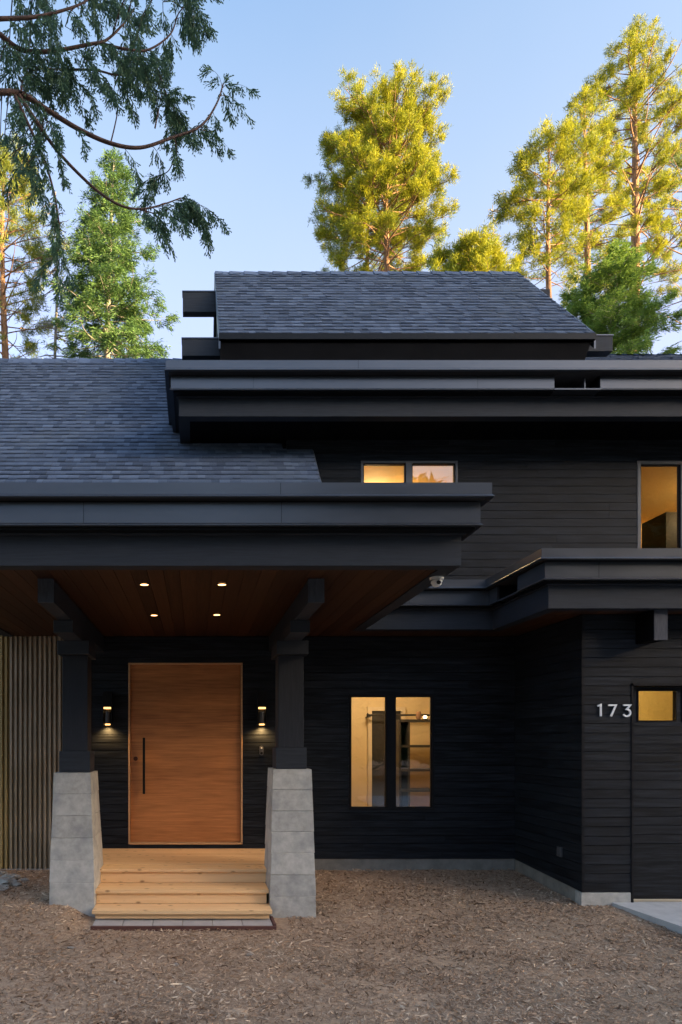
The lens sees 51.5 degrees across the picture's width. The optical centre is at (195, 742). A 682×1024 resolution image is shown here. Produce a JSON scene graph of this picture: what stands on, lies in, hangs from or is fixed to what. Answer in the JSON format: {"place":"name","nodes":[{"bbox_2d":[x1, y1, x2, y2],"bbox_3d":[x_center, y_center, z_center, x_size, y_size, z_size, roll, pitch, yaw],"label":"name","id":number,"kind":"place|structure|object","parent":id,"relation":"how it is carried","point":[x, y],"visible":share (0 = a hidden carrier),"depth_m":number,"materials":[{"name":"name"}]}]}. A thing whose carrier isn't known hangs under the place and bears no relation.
{"place":"outdoors","nodes":[
{"label":"outdoors","id":0,"kind":"place"},
{"bbox_2d":[0,868,681,1023],"bbox_3d":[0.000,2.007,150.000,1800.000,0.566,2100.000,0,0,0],"label":"ground","id":1,"kind":"structure","parent":0,"point":[282,923],"depth_m":6.10,"materials":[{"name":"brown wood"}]},
{"bbox_2d":[0,885,8,890],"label":"rock","id":2,"kind":"object","parent":1,"relation":"on","point":[3,888],"visible":0.82,"depth_m":8.00,"materials":[{"name":"grey stone"}]},
{"bbox_2d":[0,876,21,886],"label":"rock","id":3,"kind":"object","parent":1,"relation":"on","point":[7,881],"visible":0.66,"depth_m":8.26,"materials":[{"name":"grey stone"}]},
{"bbox_2d":[1,873,21,879],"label":"rock","id":4,"kind":"object","parent":1,"relation":"on","point":[15,876],"visible":0.48,"depth_m":8.80,"materials":[{"name":"grey stone"}]},
{"bbox_2d":[18,878,28,882],"bbox_3d":[-2.197,1.756,8.646,0.176,0.077,0.149,0,0,30],"label":"rock","id":5,"kind":"object","parent":1,"relation":"on","point":[24,879],"visible":0.62,"depth_m":8.62,"materials":[{"name":"grey stone"}]},
{"bbox_2d":[0,131,74,358],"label":"pine tree","id":6,"kind":"object","parent":1,"relation":"on","point":[7,233],"visible":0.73,"depth_m":23.81,"materials":[{"name":"green plant"}]},
{"bbox_2d":[30,192,77,358],"bbox_3d":[-4.967,-8.305,22.853,2.974,20.479,2.541,0,0,0],"label":"dead tree","id":7,"kind":"object","parent":1,"relation":"on","point":[56,335],"visible":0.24,"depth_m":22.97,"materials":[{"name":"brown wood"}]},
{"bbox_2d":[49,771,102,916],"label":"concrete pier","id":8,"kind":"structure","parent":1,"relation":"on","point":[76,859],"depth_m":7.49,"materials":[{"name":"grey concrete"}]},
{"bbox_2d":[39,147,180,358],"bbox_3d":[-2.799,-8.688,21.852,4.632,21.244,4.912,0,0,0],"label":"fir tree","id":9,"kind":"object","parent":1,"relation":"on","point":[107,274],"visible":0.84,"depth_m":21.42,"materials":[{"name":"green plant"}]},
{"bbox_2d":[0,0,260,304],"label":"cedar tree","id":10,"kind":"object","parent":1,"relation":"on","point":[140,69],"visible":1,"depth_m":4.58,"materials":[{"name":"green plant"}]},
{"bbox_2d":[90,916,275,931],"bbox_3d":[-0.126,1.938,7.250,1.911,0.125,0.500,0,0,0],"label":"paver pad","id":11,"kind":"object","parent":1,"relation":"on","point":[177,924],"visible":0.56,"depth_m":7.07,"materials":[{"name":"grey concrete"}]},
{"bbox_2d":[92,848,271,918],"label":"wooden steps","id":12,"kind":"structure","parent":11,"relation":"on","point":[182,875],"depth_m":7.78,"materials":[{"name":"brown wood"}]},
{"bbox_2d":[225,1008,248,1016],"bbox_3d":[0.299,1.960,4.947,0.182,0.052,0.104,0,0,-3],"label":"rock","id":13,"kind":"object","parent":1,"relation":"on","point":[237,1010],"visible":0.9,"depth_m":4.93,"materials":[{"name":"stone"}]},
{"bbox_2d":[264,767,315,918],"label":"concrete pier","id":14,"kind":"structure","parent":1,"relation":"on","point":[289,864],"depth_m":7.50,"materials":[{"name":"grey concrete"}]},
{"bbox_2d":[0,271,681,905],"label":"house","id":15,"kind":"structure","parent":1,"relation":"on","point":[324,475],"depth_m":9.21,"materials":[{"name":"black wood"}]},
{"bbox_2d":[103,691,112,724],"bbox_3d":[-1.208,-0.466,9.353,0.124,0.460,0.110,0,0,0],"label":"wall sconce","id":16,"kind":"object","parent":15,"relation":"attached to","point":[107,707],"depth_m":9.30,"materials":[{"name":"black metal"}]},
{"bbox_2d":[139,583,149,585],"bbox_3d":[-0.476,-1.456,6.292,0.104,0.008,0.104,0,0,0],"label":"recessed downlight","id":17,"kind":"object","parent":15,"relation":"attached to","point":[144,584],"visible":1,"depth_m":6.28,"materials":[{"name":"white glass"}]},
{"bbox_2d":[130,665,240,841],"bbox_3d":[-0.144,0.153,9.413,1.522,2.446,0.135,0,0,0],"label":"door","id":18,"kind":"structure","parent":15,"relation":"in","point":[185,720],"depth_m":9.43,"materials":[{"name":"brown wood"}]},
{"bbox_2d":[216,583,227,585],"bbox_3d":[0.240,-1.456,6.292,0.104,0.008,0.104,0,0,0],"label":"recessed downlight","id":19,"kind":"object","parent":15,"relation":"attached to","point":[221,584],"visible":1,"depth_m":6.28,"materials":[{"name":"white glass"}]},
{"bbox_2d":[259,746,263,754],"bbox_3d":[0.902,0.112,9.394,0.056,0.132,0.032,0,0,0],"label":"doorbell","id":20,"kind":"object","parent":15,"relation":"attached to","point":[261,750],"visible":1,"depth_m":9.38,"materials":[{"name":"grey plastic"}]},
{"bbox_2d":[257,691,266,724],"bbox_3d":[0.902,-0.466,9.353,0.124,0.460,0.110,0,0,0],"label":"wall sconce","id":21,"kind":"object","parent":15,"relation":"attached to","point":[261,707],"depth_m":9.30,"materials":[{"name":"black metal"}]},
{"bbox_2d":[367,707,404,806],"bbox_3d":[3.494,0.406,12.545,0.682,2.108,0.090,0,0,0],"label":"interior doorway","id":22,"kind":"structure","parent":15,"relation":"in","point":[375,724],"depth_m":12.56,"materials":[{"name":"beige paint"}]},
{"bbox_2d":[348,694,433,809],"bbox_3d":[2.693,0.133,9.445,1.179,1.597,0.090,0,0,0],"label":"window","id":23,"kind":"structure","parent":15,"relation":"in","point":[390,699],"depth_m":9.40,"materials":[{"name":"black metal"}]},
{"bbox_2d":[365,713,429,717],"bbox_3d":[3.652,-0.492,12.423,1.153,0.090,0.334,0,0,0],"label":"curtain rod","id":24,"kind":"object","parent":15,"relation":"attached to","point":[368,715],"visible":0.9,"depth_m":12.29,"materials":[{"name":"black metal"}]},
{"bbox_2d":[361,461,457,482],"bbox_3d":[2.941,-3.236,9.445,1.332,1.285,0.090,0,0,0],"label":"window","id":25,"kind":"structure","parent":15,"relation":"in","point":[408,465],"depth_m":9.40,"materials":[{"name":"black metal"}]},
{"bbox_2d":[396,719,429,806],"bbox_3d":[3.780,0.534,11.785,0.658,1.852,0.390,0,0,0],"label":"shelf unit","id":26,"kind":"object","parent":15,"relation":"in","point":[403,770],"visible":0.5,"depth_m":11.64,"materials":[{"name":"brown wood"}]},
{"bbox_2d":[416,711,421,718],"bbox_3d":[3.833,-0.462,11.750,0.100,0.140,0.099,0,0,0],"label":"vase","id":27,"kind":"object","parent":26,"relation":"on","point":[418,715],"visible":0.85,"depth_m":11.71,"materials":[{"name":"orange ceramic"}]},
{"bbox_2d":[429,576,443,586],"bbox_3d":[2.115,-1.411,5.998,0.124,0.093,0.128,0,0,0],"label":"security camera","id":28,"kind":"object","parent":15,"relation":"attached to","point":[436,581],"visible":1,"depth_m":5.96,"materials":[{"name":"white plastic"}]},
{"bbox_2d":[557,846,562,856],"bbox_3d":[4.377,1.315,8.220,0.032,0.120,0.090,0,0,0],"label":"outdoor socket","id":29,"kind":"object","parent":15,"relation":"attached to","point":[559,851],"visible":1,"depth_m":8.19,"materials":[{"name":"grey plastic"}]},
{"bbox_2d":[597,704,631,716],"bbox_3d":[4.760,-0.364,7.768,0.394,0.153,0.025,0,0,0],"label":"house number","id":30,"kind":"object","parent":15,"relation":"attached to","point":[613,710],"visible":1,"depth_m":7.75,"materials":[{"name":"silver metal"}]},
{"bbox_2d":[634,687,681,901],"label":"garage door","id":31,"kind":"structure","parent":15,"relation":"in","point":[657,743],"depth_m":7.87,"materials":[{"name":"black wood"}]},
{"bbox_2d":[637,461,681,547],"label":"window","id":32,"kind":"structure","parent":15,"relation":"in","point":[678,464],"depth_m":9.40,"materials":[{"name":"black metal"}]},
{"bbox_2d":[642,512,676,547],"bbox_3d":[8.126,-2.706,11.285,1.100,2.013,0.630,0,0,0],"label":"wardrobe","id":33,"kind":"object","parent":15,"relation":"on","point":[659,531],"visible":0.33,"depth_m":11.11,"materials":[{"name":"brown wood"}]},
{"bbox_2d":[303,116,412,271],"bbox_3d":[7.601,-12.811,30.015,5.936,29.497,5.299,0,0,0],"label":"pine tree","id":34,"kind":"object","parent":1,"relation":"on","point":[308,180],"visible":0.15,"depth_m":29.76,"materials":[{"name":"green plant"}]},
{"bbox_2d":[312,59,460,271],"bbox_3d":[7.670,-12.793,27.908,5.947,29.457,6.404,0,0,0],"label":"pine tree","id":35,"kind":"object","parent":1,"relation":"on","point":[416,121],"visible":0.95,"depth_m":26.79,"materials":[{"name":"green plant"}]},
{"bbox_2d":[420,218,523,274],"bbox_3d":[8.456,-6.872,20.935,3.445,17.611,3.538,0,0,0],"label":"pine tree","id":36,"kind":"object","parent":1,"relation":"on","point":[473,251],"visible":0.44,"depth_m":20.36,"materials":[{"name":"green plant"}]},
{"bbox_2d":[486,205,501,238],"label":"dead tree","id":37,"kind":"object","parent":1,"relation":"on","point":[493,219],"visible":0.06,"depth_m":26.99,"materials":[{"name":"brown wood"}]},
{"bbox_2d":[487,113,603,297],"bbox_3d":[12.337,-9.946,23.963,3.644,23.765,3.519,0,0,0],"label":"pine tree","id":38,"kind":"object","parent":1,"relation":"on","point":[530,244],"visible":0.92,"depth_m":23.57,"materials":[{"name":"green plant"}]},
{"bbox_2d":[535,79,636,305],"bbox_3d":[15.467,-12.025,26.939,3.451,27.924,3.424,0,0,-29],"label":"pine tree","id":39,"kind":"object","parent":1,"relation":"on","point":[587,107],"visible":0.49,"depth_m":26.64,"materials":[{"name":"green plant"}]},
{"bbox_2d":[558,284,617,346],"bbox_3d":[11.104,-5.720,20.094,2.602,15.304,2.465,0,0,29],"label":"fir tree","id":40,"kind":"object","parent":1,"relation":"on","point":[563,296],"visible":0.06,"depth_m":19.88,"materials":[{"name":"green plant"}]},
{"bbox_2d":[543,12,681,322],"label":"pine tree","id":41,"kind":"object","parent":1,"relation":"on","point":[634,85],"visible":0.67,"depth_m":30.16,"materials":[{"name":"green plant"}]},
{"bbox_2d":[566,237,681,353],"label":"fir tree","id":42,"kind":"object","parent":1,"relation":"on","point":[618,264],"visible":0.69,"depth_m":18.47,"materials":[{"name":"green plant"}]},
{"bbox_2d":[623,134,681,345],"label":"pine tree","id":43,"kind":"object","parent":1,"relation":"on","point":[676,160],"visible":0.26,"depth_m":36.02,"materials":[{"name":"green plant"}]},
{"bbox_2d":[0,0,681,358],"label":"sky","id":44,"kind":"structure","parent":0,"point":[513,64],"materials":[{"name":"blue"}]},
{"bbox_2d":[612,902,681,934],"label":"driveway","id":45,"kind":"structure","parent":0,"point":[667,915],"depth_m":7.41,"materials":[{"name":"concrete"}]}
]}

